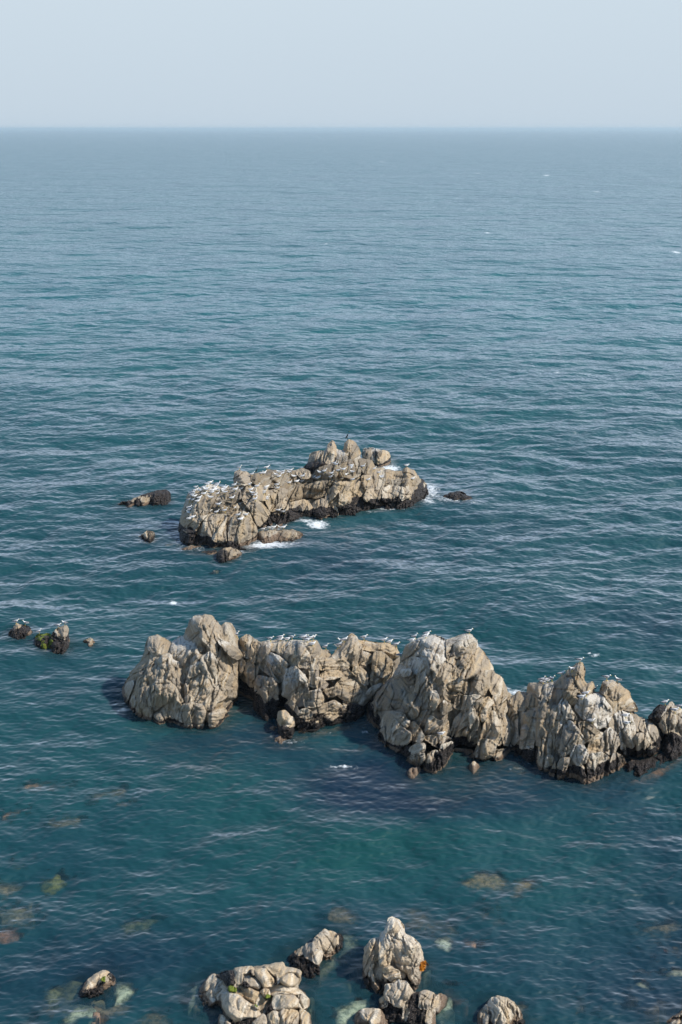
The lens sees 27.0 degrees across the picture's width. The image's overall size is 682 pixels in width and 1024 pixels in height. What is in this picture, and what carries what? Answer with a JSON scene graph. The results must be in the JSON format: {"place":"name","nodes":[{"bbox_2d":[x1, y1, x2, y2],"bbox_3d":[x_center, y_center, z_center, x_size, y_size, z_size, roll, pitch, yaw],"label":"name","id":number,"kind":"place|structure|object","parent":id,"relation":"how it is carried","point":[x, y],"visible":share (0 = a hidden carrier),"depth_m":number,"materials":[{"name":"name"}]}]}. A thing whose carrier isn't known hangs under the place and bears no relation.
{"place":"outdoors","nodes":[
{"label":"outdoors","id":0,"kind":"place"},
{"bbox_2d":[0,489,673,1023],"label":"seabed","id":1,"kind":"structure","parent":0,"point":[186,1001],"depth_m":76.36,"materials":[{"name":"stone"}]},
{"bbox_2d":[0,129,681,1023],"bbox_3d":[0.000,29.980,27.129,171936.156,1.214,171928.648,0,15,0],"label":"sea","id":2,"kind":"structure","parent":0,"point":[490,319],"depth_m":130.66,"materials":[{"name":"liquid"}]},
{"bbox_2d":[0,928,20,942],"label":"submerged rock","id":3,"kind":"object","parent":2,"relation":"in","point":[7,935],"visible":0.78,"depth_m":66.08,"materials":[{"name":"stone"}]},
{"bbox_2d":[0,885,25,908],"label":"submerged rock","id":4,"kind":"object","parent":2,"relation":"in","point":[6,889],"visible":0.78,"depth_m":70.08,"materials":[{"name":"grey stone"}]},
{"bbox_2d":[0,908,34,923],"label":"submerged rock","id":5,"kind":"object","parent":2,"relation":"in","point":[19,914],"visible":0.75,"depth_m":67.70,"materials":[{"name":"grey stone"}]},
{"bbox_2d":[8,623,32,639],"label":"rock","id":6,"kind":"object","parent":2,"relation":"in","point":[18,631],"visible":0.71,"depth_m":104.42,"materials":[{"name":"grey stone"}]},
{"bbox_2d":[22,783,38,810],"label":"submerged rock","id":7,"kind":"object","parent":2,"relation":"in","point":[35,785],"visible":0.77,"depth_m":81.17,"materials":[{"name":"grey stone"}]},
{"bbox_2d":[34,625,69,653],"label":"rock","id":8,"kind":"object","parent":2,"relation":"in","point":[57,641],"visible":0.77,"depth_m":101.97,"materials":[{"name":"grey stone"}]},
{"bbox_2d":[45,874,65,891],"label":"submerged rock","id":9,"kind":"object","parent":2,"relation":"in","point":[57,881],"visible":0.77,"depth_m":70.61,"materials":[{"name":"green stone"}]},
{"bbox_2d":[50,987,63,999],"bbox_3d":[-11.855,22.052,62.233,2.522,2.688,1.725,0,15,0],"label":"submerged rock","id":10,"kind":"object","parent":2,"relation":"in","point":[57,991],"visible":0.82,"depth_m":61.76,"materials":[{"name":"grey stone"}]},
{"bbox_2d":[62,1007,95,1023],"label":"submerged rock","id":11,"kind":"object","parent":2,"relation":"in","point":[77,1013],"visible":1,"depth_m":60.20,"materials":[{"name":"stone"}]},
{"bbox_2d":[83,638,94,646],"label":"rock","id":12,"kind":"object","parent":2,"relation":"in","point":[90,641],"visible":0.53,"depth_m":102.91,"materials":[{"name":"beige stone"}]},
{"bbox_2d":[93,1012,100,1023],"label":"submerged rock","id":13,"kind":"object","parent":2,"relation":"in","point":[96,1015],"visible":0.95,"depth_m":60.10,"materials":[{"name":"beige stone"}]},
{"bbox_2d":[79,970,115,1007],"bbox_3d":[-10.570,20.804,62.177,1.971,1.889,3.252,0,15,0],"label":"rock","id":14,"kind":"object","parent":2,"relation":"in","point":[97,984],"visible":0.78,"depth_m":61.35,"materials":[{"name":"beige stone"}]},
{"bbox_2d":[94,1000,104,1009],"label":"submerged rock","id":15,"kind":"object","parent":2,"relation":"in","point":[100,1001],"visible":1,"depth_m":60.97,"materials":[{"name":"grey stone"}]},
{"bbox_2d":[93,1006,119,1023],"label":"submerged rock","id":16,"kind":"object","parent":2,"relation":"in","point":[104,1015],"visible":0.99,"depth_m":60.41,"materials":[{"name":"grey stone"}]},
{"bbox_2d":[114,983,134,1004],"bbox_3d":[-9.489,22.016,62.222,1.193,2.702,1.596,-6,16,-23],"label":"submerged rock","id":17,"kind":"object","parent":2,"relation":"in","point":[123,992],"visible":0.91,"depth_m":61.59,"materials":[{"name":"stone"}]},
{"bbox_2d":[119,490,170,507],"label":"reef","id":18,"kind":"object","parent":2,"relation":"in","point":[159,497],"visible":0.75,"depth_m":140.94},
{"bbox_2d":[139,531,154,542],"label":"rock","id":19,"kind":"object","parent":2,"relation":"in","point":[148,536],"visible":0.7,"depth_m":128.70,"materials":[{"name":"grey stone"}]},
{"bbox_2d":[182,545,200,549],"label":"rock","id":20,"kind":"object","parent":2,"relation":"in","point":[190,547],"visible":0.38,"depth_m":126.07,"materials":[{"name":"stone"}]},
{"bbox_2d":[195,1003,217,1014],"bbox_3d":[-5.615,22.400,60.921,1.559,2.679,0.862,7,17,25],"label":"submerged rock","id":21,"kind":"object","parent":2,"relation":"in","point":[212,1011],"visible":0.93,"depth_m":60.38,"materials":[{"name":"teal stone"}]},
{"bbox_2d":[203,550,216,554],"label":"rock","id":22,"kind":"object","parent":2,"relation":"in","point":[211,552],"visible":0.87,"depth_m":124.63,"materials":[{"name":"stone"}]},
{"bbox_2d":[216,547,241,562],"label":"rock","id":23,"kind":"object","parent":2,"relation":"in","point":[224,555],"visible":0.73,"depth_m":122.85,"materials":[{"name":"beige stone"}]},
{"bbox_2d":[197,962,313,1023],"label":"rock shelf","id":24,"kind":"object","parent":2,"relation":"in","point":[272,993],"visible":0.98,"depth_m":59.56,"materials":[{"name":"beige stone"}]},
{"bbox_2d":[274,736,286,743],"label":"rock","id":25,"kind":"object","parent":2,"relation":"in","point":[279,739],"visible":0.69,"depth_m":86.53,"materials":[{"name":"beige stone"}]},
{"bbox_2d":[276,710,295,738],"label":"boulder","id":26,"kind":"object","parent":2,"relation":"in","point":[286,723],"visible":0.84,"depth_m":87.17,"materials":[{"name":"beige stone"}]},
{"bbox_2d":[178,439,428,549],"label":"rocky islet","id":27,"kind":"object","parent":2,"relation":"in","point":[324,495],"visible":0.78,"depth_m":136.76,"materials":[{"name":"beige stone"}]},
{"bbox_2d":[288,929,343,978],"bbox_3d":[-1.334,20.028,64.691,2.896,2.228,4.534,7,17,25],"label":"rock","id":28,"kind":"object","parent":2,"relation":"in","point":[308,958],"visible":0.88,"depth_m":63.53,"materials":[{"name":"beige stone"}]},
{"bbox_2d":[315,958,340,1017],"bbox_3d":[-0.355,21.511,64.157,0.830,2.710,2.432,7,17,26],"label":"submerged rock","id":29,"kind":"object","parent":2,"relation":"in","point":[327,967],"visible":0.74,"depth_m":63.86,"materials":[{"name":"stone"}]},
{"bbox_2d":[317,724,351,733],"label":"submerged rock","id":30,"kind":"object","parent":2,"relation":"in","point":[344,727],"visible":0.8,"depth_m":88.92,"materials":[{"name":"grey stone"}]},
{"bbox_2d":[328,907,353,934],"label":"submerged rock","id":31,"kind":"object","parent":2,"relation":"in","point":[345,917],"visible":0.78,"depth_m":67.66,"materials":[{"name":"grey stone"}]},
{"bbox_2d":[333,1000,373,1023],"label":"submerged rock","id":32,"kind":"object","parent":2,"relation":"in","point":[344,1014],"visible":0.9,"depth_m":60.40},
{"bbox_2d":[344,935,362,1000],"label":"submerged rock","id":33,"kind":"object","parent":2,"relation":"in","point":[350,953],"visible":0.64,"depth_m":65.16,"materials":[{"name":"teal stone"}]},
{"bbox_2d":[352,1008,388,1023],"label":"rock","id":34,"kind":"object","parent":2,"relation":"in","point":[370,1016],"visible":0.97,"depth_m":59.13,"materials":[{"name":"beige stone"}]},
{"bbox_2d":[362,916,428,999],"bbox_3d":[2.475,19.901,62.828,3.163,4.338,3.672,0,15,0],"label":"sea stack","id":35,"kind":"object","parent":2,"relation":"in","point":[393,952],"visible":0.92,"depth_m":61.71,"materials":[{"name":"beige stone"}]},
{"bbox_2d":[419,960,425,970],"bbox_3d":[3.591,19.891,62.308,0.212,0.782,1.067,5,16,18],"label":"seaweed","id":36,"kind":"object","parent":35,"relation":"attached to","point":[422,966],"visible":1,"depth_m":62.08,"materials":[{"name":"orange plant"}]},
{"bbox_2d":[122,614,681,784],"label":"rock ridge","id":37,"kind":"object","parent":2,"relation":"in","point":[417,695],"visible":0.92,"depth_m":85.99,"materials":[{"name":"beige stone"}]},
{"bbox_2d":[378,979,448,1023],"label":"rock","id":38,"kind":"object","parent":2,"relation":"in","point":[401,1001],"visible":0.93,"depth_m":59.56,"materials":[{"name":"beige stone"}]},
{"bbox_2d":[407,766,420,778],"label":"rock","id":39,"kind":"object","parent":2,"relation":"in","point":[413,772],"visible":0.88,"depth_m":81.97,"materials":[{"name":"beige stone"}]},
{"bbox_2d":[435,937,454,985],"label":"submerged rock","id":40,"kind":"object","parent":2,"relation":"in","point":[445,943],"visible":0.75,"depth_m":65.31,"materials":[{"name":"grey stone"}]},
{"bbox_2d":[443,997,452,1010],"bbox_3d":[4.465,22.396,60.799,0.807,2.709,2.477,8,17,26],"label":"submerged rock","id":41,"kind":"object","parent":2,"relation":"in","point":[449,1005],"visible":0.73,"depth_m":60.87,"materials":[{"name":"stone"}]},
{"bbox_2d":[447,996,460,1005],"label":"submerged rock","id":42,"kind":"object","parent":2,"relation":"in","point":[456,1002],"visible":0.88,"depth_m":61.11,"materials":[{"name":"teal stone"}]},
{"bbox_2d":[443,491,471,499],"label":"reef","id":43,"kind":"object","parent":2,"relation":"in","point":[458,495],"visible":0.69,"depth_m":143.04},
{"bbox_2d":[469,761,479,773],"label":"rock","id":44,"kind":"object","parent":2,"relation":"in","point":[474,766],"visible":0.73,"depth_m":82.68,"materials":[{"name":"beige stone"}]},
{"bbox_2d":[477,941,484,946],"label":"submerged rock","id":45,"kind":"object","parent":2,"relation":"in","point":[480,943],"visible":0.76,"depth_m":67.81,"materials":[{"name":"grey stone"}]},
{"bbox_2d":[463,873,534,896],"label":"submerged rock","id":46,"kind":"object","parent":2,"relation":"in","point":[484,879],"visible":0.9,"depth_m":70.82,"materials":[{"name":"grey stone"}]},
{"bbox_2d":[477,995,524,1023],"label":"rock","id":47,"kind":"object","parent":2,"relation":"in","point":[497,1009],"visible":1,"depth_m":59.16,"materials":[{"name":"beige stone"}]},
{"bbox_2d":[517,1004,526,1008],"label":"submerged rock","id":48,"kind":"object","parent":2,"relation":"in","point":[522,1006],"visible":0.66,"depth_m":60.69,"materials":[{"name":"grey stone"}]},
{"bbox_2d":[627,981,664,1006],"bbox_3d":[13.421,21.950,62.491,1.635,2.689,0.874,5,16,18],"label":"submerged rock","id":49,"kind":"object","parent":2,"relation":"in","point":[645,984],"visible":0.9,"depth_m":62.19,"materials":[{"name":"stone"}]},
{"bbox_2d":[641,922,675,979],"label":"submerged rock","id":50,"kind":"object","parent":2,"relation":"in","point":[670,925],"visible":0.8,"depth_m":66.89,"materials":[{"name":"grey stone"}]},
{"bbox_2d":[652,761,674,774],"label":"submerged rock","id":51,"kind":"object","parent":2,"relation":"in","point":[658,771],"visible":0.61,"depth_m":82.87,"materials":[{"name":"stone"}]},
{"bbox_2d":[666,1011,681,1023],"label":"rock","id":52,"kind":"object","parent":2,"relation":"in","point":[677,1019],"visible":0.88,"depth_m":59.33,"materials":[{"name":"grey stone"}]},
{"bbox_2d":[672,968,681,974],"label":"submerged rock","id":53,"kind":"object","parent":2,"relation":"in","point":[678,971],"visible":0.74,"depth_m":63.20,"materials":[{"name":"grey stone"}]},
{"bbox_2d":[0,0,681,128],"label":"sky","id":54,"kind":"structure","parent":0,"point":[65,64],"materials":[{"name":"blue"}]}
]}

